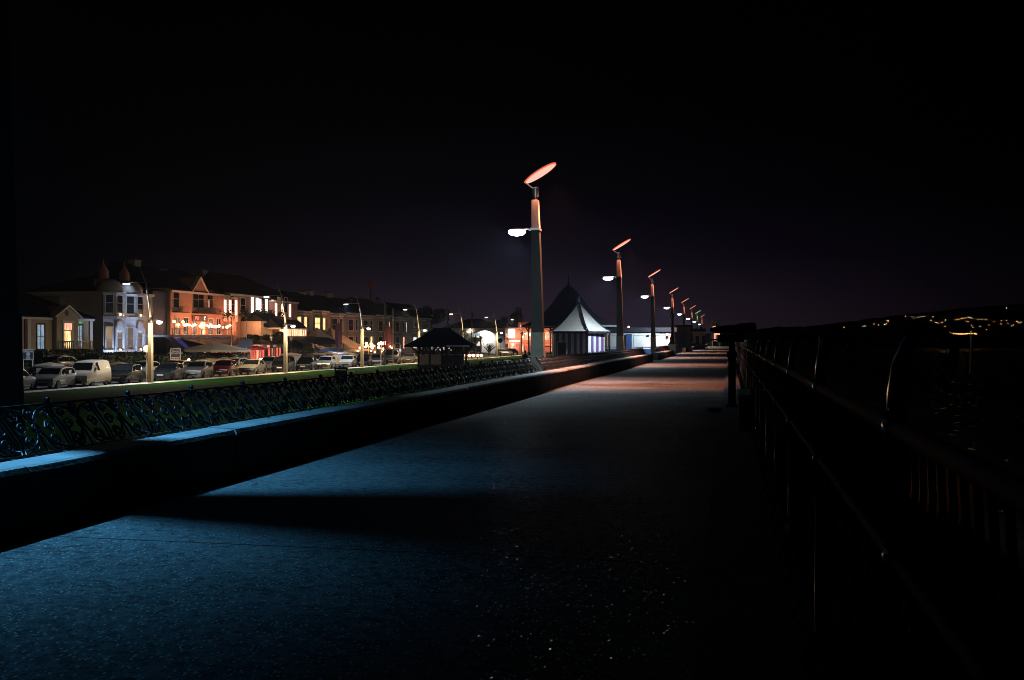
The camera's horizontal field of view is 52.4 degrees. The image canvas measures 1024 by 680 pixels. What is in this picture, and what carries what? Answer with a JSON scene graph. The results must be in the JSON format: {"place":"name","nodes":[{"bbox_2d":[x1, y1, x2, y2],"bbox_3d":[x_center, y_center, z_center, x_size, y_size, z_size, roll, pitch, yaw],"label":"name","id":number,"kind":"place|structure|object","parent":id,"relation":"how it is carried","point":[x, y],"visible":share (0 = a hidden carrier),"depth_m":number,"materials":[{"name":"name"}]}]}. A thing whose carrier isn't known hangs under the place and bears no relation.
{"place":"outdoors","nodes":[
{"label":"outdoors","id":0,"kind":"place"},
{"bbox_2d":[34,362,63,372],"bbox_3d":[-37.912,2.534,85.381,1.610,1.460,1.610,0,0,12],"label":"parked car","id":1,"kind":"object","parent":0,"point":[42,365],"depth_m":84.80,"materials":[{"name":"grey paint"}]},
{"bbox_2d":[24,355,521,392],"bbox_3d":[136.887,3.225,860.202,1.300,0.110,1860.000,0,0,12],"label":"pavement","id":2,"kind":"structure","parent":0,"point":[209,378],"depth_m":83.67,"materials":[{"name":"concrete"}]},
{"bbox_2d":[123,269,161,382],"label":"street lamp","id":3,"kind":"object","parent":2,"relation":"on","point":[150,376],"visible":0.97,"depth_m":77.46,"materials":[{"name":"metal"}]},
{"bbox_2d":[263,285,294,372],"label":"street lamp","id":4,"kind":"object","parent":2,"relation":"on","point":[285,359],"visible":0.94,"depth_m":101.02,"materials":[{"name":"metal"}]},
{"bbox_2d":[344,295,369,366],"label":"street lamp","id":5,"kind":"object","parent":2,"relation":"on","point":[362,350],"visible":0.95,"depth_m":122.04,"materials":[{"name":"metal"}]},
{"bbox_2d":[384,300,386,364],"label":"flagpole","id":6,"kind":"object","parent":2,"relation":"on","point":[385,313],"visible":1,"depth_m":130.22,"materials":[{"name":"metal"}]},
{"bbox_2d":[26,351,523,370],"bbox_3d":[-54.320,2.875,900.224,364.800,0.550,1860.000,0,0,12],"label":"garden ground","id":7,"kind":"structure","parent":0,"point":[416,354],"depth_m":216.76,"materials":[{"name":"plant"}]},
{"bbox_2d":[23,349,34,368],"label":"sign board","id":8,"kind":"object","parent":7,"relation":"on","point":[28,354],"visible":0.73,"depth_m":85.65,"materials":[{"name":"blue paint"}]},
{"bbox_2d":[24,352,35,369],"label":"hedge","id":9,"kind":"object","parent":7,"relation":"on","point":[27,363],"visible":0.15,"depth_m":92.81,"materials":[{"name":"green plant"}]},
{"bbox_2d":[40,296,67,304],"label":"side wing","id":10,"kind":"structure","parent":7,"relation":"on","point":[60,300],"depth_m":112.97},
{"bbox_2d":[18,292,96,350],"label":"bungalow","id":11,"kind":"object","parent":7,"relation":"on","point":[47,325],"visible":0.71,"depth_m":103.79,"materials":[{"name":"stone"}]},
{"bbox_2d":[36,323,45,350],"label":"window","id":12,"kind":"structure","parent":11,"relation":"in","point":[40,327],"depth_m":101.90,"materials":[{"name":"grey"}]},
{"bbox_2d":[78,324,83,348],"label":"window","id":13,"kind":"structure","parent":11,"relation":"in","point":[80,326],"depth_m":108.26,"materials":[{"name":"grey"}]},
{"bbox_2d":[33,348,97,366],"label":"hedge","id":14,"kind":"object","parent":7,"relation":"on","point":[76,353],"visible":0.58,"depth_m":96.45,"materials":[{"name":"green plant"}]},
{"bbox_2d":[26,259,154,352],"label":"bay house","id":15,"kind":"structure","parent":7,"relation":"on","point":[119,310],"depth_m":113.83,"materials":[{"name":"white paint"}]},
{"bbox_2d":[83,351,153,362],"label":"hedge","id":16,"kind":"object","parent":7,"relation":"on","point":[124,357],"visible":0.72,"depth_m":101.45,"materials":[{"name":"green plant"}]},
{"bbox_2d":[90,256,233,354],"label":"pub","id":17,"kind":"structure","parent":7,"relation":"on","point":[185,297],"depth_m":127.34,"materials":[{"name":"brick"}]},
{"bbox_2d":[173,292,179,308],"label":"window","id":18,"kind":"structure","parent":17,"relation":"in","point":[176,296],"depth_m":126.85,"materials":[{"name":"black glass"}]},
{"bbox_2d":[174,317,179,334],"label":"window","id":19,"kind":"structure","parent":17,"relation":"in","point":[177,319],"depth_m":126.85,"materials":[{"name":"orange"}]},
{"bbox_2d":[183,317,188,334],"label":"window","id":20,"kind":"structure","parent":17,"relation":"in","point":[186,319],"depth_m":128.94,"materials":[{"name":"orange glass"}]},
{"bbox_2d":[192,294,198,308],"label":"window","id":21,"kind":"structure","parent":17,"relation":"in","point":[195,296],"depth_m":131.35,"materials":[{"name":"black glass"}]},
{"bbox_2d":[172,320,230,327],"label":"festoon lights","id":22,"kind":"object","parent":17,"relation":"hanging from","point":[203,325],"visible":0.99,"depth_m":125.59,"materials":[{"name":"white glass"}]},
{"bbox_2d":[207,290,212,308],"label":"window","id":23,"kind":"structure","parent":17,"relation":"in","point":[209,297],"depth_m":134.90,"materials":[{"name":"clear glass"}]},
{"bbox_2d":[216,318,220,334],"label":"window","id":24,"kind":"structure","parent":17,"relation":"in","point":[218,321],"depth_m":137.25,"materials":[{"name":"orange glass"}]},
{"bbox_2d":[147,352,249,363],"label":"hedge","id":25,"kind":"object","parent":7,"relation":"on","point":[160,358],"visible":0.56,"depth_m":114.05,"materials":[{"name":"green plant"}]},
{"bbox_2d":[183,342,250,352],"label":"parasol","id":26,"kind":"object","parent":7,"relation":"on","point":[214,347],"visible":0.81,"depth_m":116.83,"materials":[{"name":"white fabric"}]},
{"bbox_2d":[172,336,292,358],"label":"bar front","id":27,"kind":"object","parent":7,"relation":"on","point":[274,348],"visible":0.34,"depth_m":130.91,"materials":[{"name":"red paint"}]},
{"bbox_2d":[194,266,307,336],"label":"hotel","id":28,"kind":"structure","parent":7,"relation":"on","point":[244,299],"depth_m":145.35,"materials":[{"name":"stone"}]},
{"bbox_2d":[240,297,246,313],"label":"window","id":29,"kind":"structure","parent":28,"relation":"in","point":[242,300],"depth_m":144.02,"materials":[{"name":"black glass"}]},
{"bbox_2d":[243,334,260,341],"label":"round shrub","id":30,"kind":"object","parent":7,"relation":"on","point":[255,338],"visible":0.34,"depth_m":133.98,"materials":[{"name":"green plant"}]},
{"bbox_2d":[261,331,283,342],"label":"round shrub","id":31,"kind":"object","parent":7,"relation":"on","point":[278,337],"visible":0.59,"depth_m":139.17,"materials":[{"name":"green plant"}]},
{"bbox_2d":[274,289,311,335],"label":"terrace house","id":32,"kind":"structure","parent":7,"relation":"on","point":[304,315],"depth_m":164.76,"materials":[{"name":"paint"}]},
{"bbox_2d":[288,348,319,356],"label":"hedge","id":33,"kind":"object","parent":7,"relation":"on","point":[306,350],"visible":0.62,"depth_m":139.59,"materials":[{"name":"green plant"}]},
{"bbox_2d":[280,290,332,332],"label":"terrace house","id":34,"kind":"structure","parent":7,"relation":"on","point":[319,316],"depth_m":169.95,"materials":[{"name":"paint"}]},
{"bbox_2d":[281,336,343,353],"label":"dark canopy","id":35,"kind":"object","parent":7,"relation":"on","point":[297,342],"visible":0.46,"depth_m":148.77,"materials":[{"name":"black fabric"}]},
{"bbox_2d":[305,289,346,349],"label":"terrace house","id":36,"kind":"structure","parent":7,"relation":"on","point":[336,315],"depth_m":178.22,"materials":[{"name":"paint"}]},
{"bbox_2d":[318,348,342,352],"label":"tent front","id":37,"kind":"object","parent":7,"relation":"on","point":[323,350],"visible":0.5,"depth_m":149.50,"materials":[{"name":"black paint"}]},
{"bbox_2d":[302,328,359,351],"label":"peaked tent","id":38,"kind":"object","parent":7,"relation":"on","point":[316,332],"visible":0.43,"depth_m":156.62,"materials":[{"name":"beige fabric"}]},
{"bbox_2d":[335,322,341,350],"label":"folded parasol","id":39,"kind":"object","parent":7,"relation":"on","point":[338,333],"visible":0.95,"depth_m":151.57,"materials":[{"name":"purple fabric"}]},
{"bbox_2d":[320,296,359,353],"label":"terrace house","id":40,"kind":"structure","parent":7,"relation":"on","point":[352,324],"depth_m":184.26,"materials":[{"name":"paint"}]},
{"bbox_2d":[326,328,375,350],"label":"peaked tent","id":41,"kind":"object","parent":7,"relation":"on","point":[345,340],"visible":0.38,"depth_m":170.37,"materials":[{"name":"beige fabric"}]},
{"bbox_2d":[337,298,375,353],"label":"terrace house","id":42,"kind":"structure","parent":7,"relation":"on","point":[368,318],"depth_m":192.24,"materials":[{"name":"brick"}]},
{"bbox_2d":[348,297,392,353],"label":"terrace house","id":43,"kind":"structure","parent":7,"relation":"on","point":[376,310],"depth_m":199.51,"materials":[{"name":"paint"}]},
{"bbox_2d":[358,342,392,353],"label":"festoon lights","id":44,"kind":"object","parent":7,"relation":"on","point":[378,347],"visible":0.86,"depth_m":172.34,"materials":[{"name":"grey"}]},
{"bbox_2d":[383,327,392,349],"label":"folded parasol","id":45,"kind":"object","parent":7,"relation":"on","point":[389,336],"visible":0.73,"depth_m":179.89,"materials":[{"name":"red fabric"}]},
{"bbox_2d":[374,297,409,352],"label":"terrace house","id":46,"kind":"structure","parent":7,"relation":"on","point":[400,324],"depth_m":211.51,"materials":[{"name":"paint"}]},
{"bbox_2d":[386,302,431,351],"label":"terrace house","id":47,"kind":"structure","parent":7,"relation":"on","point":[424,319],"depth_m":223.13,"materials":[{"name":"brick"}]},
{"bbox_2d":[422,306,446,327],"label":"evergreen tree","id":48,"kind":"object","parent":7,"relation":"on","point":[437,315],"visible":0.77,"depth_m":282.62,"materials":[{"name":"green plant"}]},
{"bbox_2d":[431,319,505,352],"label":"white building","id":49,"kind":"structure","parent":7,"relation":"on","point":[485,329],"depth_m":250.00,"materials":[{"name":"grey"}]},
{"bbox_2d":[496,316,511,327],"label":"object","id":50,"kind":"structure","parent":7,"relation":"on","point":[502,322],"depth_m":330.98,"materials":[{"name":"plant"}]},
{"bbox_2d":[505,328,520,352],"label":"shopfront","id":51,"kind":"object","parent":7,"relation":"on","point":[512,337],"visible":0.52,"depth_m":261.99,"materials":[{"name":"orange"}]},
{"bbox_2d":[509,307,522,327],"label":"tree","id":52,"kind":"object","parent":7,"relation":"on","point":[515,317],"depth_m":345.00,"materials":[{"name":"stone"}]},
{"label":"flagpole","id":53,"kind":"object","parent":7,"relation":"on","visible":0},
{"bbox_2d":[239,339,252,347],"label":"banner","id":54,"kind":"object","parent":53,"relation":"hanging from","point":[244,343],"visible":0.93,"depth_m":124.83,"materials":[{"name":"black paint"}]},
{"bbox_2d":[24,352,548,390],"bbox_3d":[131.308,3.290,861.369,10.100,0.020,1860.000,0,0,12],"label":"road","id":55,"kind":"structure","parent":0,"point":[169,379],"depth_m":93.82,"materials":[{"name":"asphalt"}]},
{"bbox_2d":[23,369,35,389],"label":"parked car","id":56,"kind":"object","parent":55,"relation":"on","point":[30,381],"visible":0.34,"depth_m":67.71,"materials":[{"name":"paint"}]},
{"bbox_2d":[33,366,75,388],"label":"parked car","id":57,"kind":"object","parent":55,"relation":"on","point":[57,377],"visible":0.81,"depth_m":70.06,"materials":[{"name":"paint"}]},
{"bbox_2d":[40,355,78,366],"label":"parked car","id":58,"kind":"object","parent":55,"relation":"on","point":[69,361],"visible":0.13,"depth_m":90.59,"materials":[{"name":"paint"}]},
{"bbox_2d":[67,360,110,386],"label":"parked van","id":59,"kind":"object","parent":55,"relation":"on","point":[91,372],"visible":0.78,"depth_m":73.78,"materials":[{"name":"paint"}]},
{"bbox_2d":[108,363,143,383],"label":"parked car","id":60,"kind":"object","parent":55,"relation":"on","point":[127,372],"visible":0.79,"depth_m":78.34,"materials":[{"name":"paint"}]},
{"bbox_2d":[133,361,159,377],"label":"parked car","id":61,"kind":"object","parent":55,"relation":"on","point":[143,364],"visible":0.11,"depth_m":90.40,"materials":[{"name":"paint"}]},
{"bbox_2d":[153,362,186,380],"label":"parked car","id":62,"kind":"object","parent":55,"relation":"on","point":[171,370],"visible":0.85,"depth_m":84.61,"materials":[{"name":"paint"}]},
{"bbox_2d":[185,361,212,377],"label":"parked car","id":63,"kind":"object","parent":55,"relation":"on","point":[203,369],"visible":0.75,"depth_m":89.25,"materials":[{"name":"paint"}]},
{"bbox_2d":[213,359,238,375],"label":"parked car","id":64,"kind":"object","parent":55,"relation":"on","point":[226,367],"visible":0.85,"depth_m":93.90,"materials":[{"name":"paint"}]},
{"bbox_2d":[227,357,246,365],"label":"parked car","id":65,"kind":"object","parent":55,"relation":"on","point":[239,360],"visible":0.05,"depth_m":107.54,"materials":[{"name":"paint"}]},
{"bbox_2d":[239,359,265,373],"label":"parked car","id":66,"kind":"object","parent":55,"relation":"on","point":[248,366],"visible":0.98,"depth_m":99.43,"materials":[{"name":"paint"}]},
{"bbox_2d":[262,356,276,369],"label":"parked car","id":67,"kind":"object","parent":55,"relation":"on","point":[267,360],"visible":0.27,"depth_m":115.39,"materials":[{"name":"paint"}]},
{"bbox_2d":[271,356,294,371],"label":"parked car","id":68,"kind":"object","parent":55,"relation":"on","point":[277,364],"visible":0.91,"depth_m":106.07,"materials":[{"name":"paint"}]},
{"bbox_2d":[295,356,316,370],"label":"parked car","id":69,"kind":"object","parent":55,"relation":"on","point":[307,362],"visible":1,"depth_m":112.09,"materials":[{"name":"paint"}]},
{"bbox_2d":[317,356,335,368],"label":"parked car","id":70,"kind":"object","parent":55,"relation":"on","point":[326,361],"visible":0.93,"depth_m":117.69,"materials":[{"name":"paint"}]},
{"bbox_2d":[339,355,356,366],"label":"parked car","id":71,"kind":"object","parent":55,"relation":"on","point":[347,360],"visible":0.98,"depth_m":124.32,"materials":[{"name":"paint"}]},
{"bbox_2d":[357,354,372,365],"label":"parked car","id":72,"kind":"object","parent":55,"relation":"on","point":[368,359],"visible":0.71,"depth_m":129.89,"materials":[{"name":"paint"}]},
{"bbox_2d":[372,354,385,364],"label":"parked car","id":73,"kind":"object","parent":55,"relation":"on","point":[377,358],"visible":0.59,"depth_m":134.71,"materials":[{"name":"paint"}]},
{"bbox_2d":[385,349,400,363],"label":"parked van","id":74,"kind":"object","parent":55,"relation":"on","point":[392,355],"visible":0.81,"depth_m":140.26,"materials":[{"name":"paint"}]},
{"bbox_2d":[402,353,415,362],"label":"parked car","id":75,"kind":"object","parent":55,"relation":"on","point":[408,357],"visible":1,"depth_m":147.62,"materials":[{"name":"paint"}]},
{"bbox_2d":[518,322,552,351],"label":"red building","id":76,"kind":"structure","parent":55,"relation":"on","point":[525,340],"depth_m":285.00,"materials":[{"name":"paint"}]},
{"bbox_2d":[280,353,301,364],"bbox_3d":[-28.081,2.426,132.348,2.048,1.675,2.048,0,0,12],"label":"parked car","id":77,"kind":"object","parent":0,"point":[296,356],"depth_m":131.67,"materials":[{"name":"grey paint"}]},
{"bbox_2d":[0,342,728,679],"bbox_3d":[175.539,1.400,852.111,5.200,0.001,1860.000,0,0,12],"label":"promenade","id":78,"kind":"structure","parent":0,"point":[559,533],"depth_m":6.61,"materials":[{"name":"concrete"}]},
{"bbox_2d":[0,354,652,542],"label":"seat wall","id":79,"kind":"structure","parent":78,"relation":"on","point":[42,492],"depth_m":10.16,"materials":[{"name":"concrete"}]},
{"bbox_2d":[0,357,538,459],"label":"bench back railing","id":80,"kind":"object","parent":79,"relation":"on","point":[28,415],"visible":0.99,"depth_m":11.11,"materials":[{"name":"black paint"}]},
{"bbox_2d":[535,347,645,370],"bbox_3d":[4.656,0.687,48.497,0.298,0.440,37.496,0,0,12],"label":"bench back railing","id":81,"kind":"object","parent":79,"relation":"on","point":[576,359],"visible":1,"depth_m":39.02,"materials":[{"name":"black paint"}]},
{"bbox_2d":[652,350,673,359],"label":"seat wall","id":82,"kind":"structure","parent":78,"relation":"on","point":[662,354],"depth_m":78.65,"materials":[{"name":"concrete"}]},
{"bbox_2d":[654,345,669,351],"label":"bench back railing","id":83,"kind":"object","parent":82,"relation":"on","point":[661,348],"visible":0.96,"depth_m":84.09,"materials":[{"name":"black paint"}]},
{"bbox_2d":[668,313,675,355],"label":"ornate lamp","id":84,"kind":"object","parent":78,"relation":"on","point":[671,345],"visible":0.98,"depth_m":93.39,"materials":[{"name":"black metal"}]},
{"bbox_2d":[705,322,755,411],"bbox_3d":[4.312,0.517,20.500,0.964,1.755,0.440,0,0,0],"label":"viewing telescope","id":85,"kind":"object","parent":78,"relation":"on","point":[742,328],"visible":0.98,"depth_m":20.43,"materials":[{"name":"metal"}]},
{"bbox_2d":[24,343,705,456],"bbox_3d":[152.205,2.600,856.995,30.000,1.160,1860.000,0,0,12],"label":"lawn","id":86,"kind":"structure","parent":0,"point":[66,395],"depth_m":54.95,"materials":[{"name":"green plant"}]},
{"bbox_2d":[334,367,347,379],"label":"litter bin","id":87,"kind":"object","parent":86,"relation":"on","point":[340,372],"visible":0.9,"depth_m":69.35,"materials":[{"name":"metal"}]},
{"bbox_2d":[404,328,476,369],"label":"promenade shelter","id":88,"kind":"object","parent":86,"relation":"on","point":[440,338],"visible":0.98,"depth_m":98.05,"materials":[{"name":"wood"}]},
{"bbox_2d":[521,272,616,360],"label":"bandstand","id":89,"kind":"structure","parent":86,"relation":"on","point":[560,307],"depth_m":112.15,"materials":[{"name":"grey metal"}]},
{"bbox_2d":[549,297,609,363],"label":"striped kiosk","id":90,"kind":"object","parent":86,"relation":"on","point":[579,329],"visible":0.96,"depth_m":84.40,"materials":[{"name":"white canvas"},{"name":"purple-blue striped canvas"}]},
{"bbox_2d":[558,343,565,362],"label":"door","id":91,"kind":"structure","parent":90,"relation":"in","point":[561,346],"depth_m":84.29,"materials":[{"name":"black paint"}]},
{"bbox_2d":[8,0,1023,333],"label":"sky","id":92,"kind":"structure","parent":0,"point":[783,163],"materials":[{"name":"black"}]},
{"bbox_2d":[711,315,719,345],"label":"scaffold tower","id":93,"kind":"structure","parent":0,"point":[714,322],"depth_m":234.20,"materials":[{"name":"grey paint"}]},
{"bbox_2d":[689,361,884,679],"bbox_3d":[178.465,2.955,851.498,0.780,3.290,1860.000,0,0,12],"label":"promenade kerb","id":94,"kind":"structure","parent":0,"point":[747,627],"depth_m":5.40,"materials":[{"name":"concrete"}]},
{"bbox_2d":[737,389,752,430],"bbox_3d":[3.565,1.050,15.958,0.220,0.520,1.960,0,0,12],"label":"trash bin","id":95,"kind":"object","parent":94,"relation":"on","point":[745,408],"depth_m":15.03,"materials":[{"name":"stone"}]},
{"bbox_2d":[735,322,1023,679],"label":"sea railing","id":96,"kind":"object","parent":94,"relation":"on","point":[863,461],"visible":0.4,"depth_m":2.37,"materials":[{"name":"black metal"}]},
{"bbox_2d":[705,304,1023,347],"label":"hill","id":97,"kind":"structure","parent":0,"point":[895,329],"depth_m":869.39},
{"bbox_2d":[755,347,1023,679],"bbox_3d":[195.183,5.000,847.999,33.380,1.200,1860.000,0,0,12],"label":"beach","id":98,"kind":"structure","parent":0,"point":[983,419],"depth_m":51.74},
{"bbox_2d":[969,334,976,372],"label":"beach marker","id":99,"kind":"object","parent":98,"relation":"on","point":[973,355],"visible":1,"depth_m":129.88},
{"bbox_2d":[783,348,1023,386],"bbox_3d":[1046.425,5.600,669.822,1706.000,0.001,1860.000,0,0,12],"label":"sea","id":100,"kind":"structure","parent":0,"point":[1001,365],"depth_m":284.51,"materials":[{"name":"black"}]},
{"bbox_3d":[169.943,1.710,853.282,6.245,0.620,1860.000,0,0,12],"label":"path","id":101,"kind":"structure","parent":0,"visible":0},
{"bbox_2d":[508,162,555,371],"bbox_3d":[0.636,-1.800,33.014,1.553,7.600,0.913,0,0,12],"label":"promenade lamp","id":102,"kind":"object","parent":101,"relation":"on","point":[537,331],"visible":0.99,"depth_m":32.84,"materials":[{"name":"metal"}]},
{"bbox_2d":[603,239,630,349],"bbox_3d":[5.809,-1.800,57.727,1.553,7.600,0.913,0,0,12],"label":"promenade lamp","id":103,"kind":"object","parent":101,"relation":"on","point":[620,338],"visible":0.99,"depth_m":57.55,"materials":[{"name":"metal"}]},
{"bbox_2d":[605,326,676,354],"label":"white blue pavilion","id":104,"kind":"structure","parent":101,"relation":"on","point":[637,337],"depth_m":113.00,"materials":[{"name":"metal"}]},
{"bbox_2d":[626,334,631,348],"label":"door","id":105,"kind":"structure","parent":104,"relation":"in","point":[628,336],"depth_m":112.90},
{"bbox_2d":[641,269,660,353],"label":"promenade lamp","id":106,"kind":"object","parent":101,"relation":"on","point":[653,339],"visible":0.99,"depth_m":82.36,"materials":[{"name":"metal"}]},
{"bbox_2d":[664,288,677,341],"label":"promenade lamp","id":107,"kind":"object","parent":101,"relation":"on","point":[672,308],"visible":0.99,"depth_m":110.94,"materials":[{"name":"metal"}]},
{"bbox_2d":[674,325,692,353],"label":"utility cabin","id":108,"kind":"object","parent":101,"relation":"on","point":[683,336],"visible":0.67,"depth_m":124.95,"materials":[{"name":"metal"}]},
{"bbox_2d":[678,334,685,351],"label":"door","id":109,"kind":"structure","parent":108,"relation":"in","point":[681,337],"depth_m":124.97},
{"bbox_2d":[692,329,705,348],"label":"blue pavilion","id":110,"kind":"structure","parent":101,"relation":"on","point":[698,337],"depth_m":165.35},
{"bbox_3d":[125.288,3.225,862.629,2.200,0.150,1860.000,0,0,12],"label":"far pavement","id":111,"kind":"structure","parent":0,"visible":0},
{"bbox_2d":[170,348,180,359],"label":"sale sign","id":112,"kind":"object","parent":111,"relation":"on","point":[175,353],"visible":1,"depth_m":104.77,"materials":[{"name":"plastic"}]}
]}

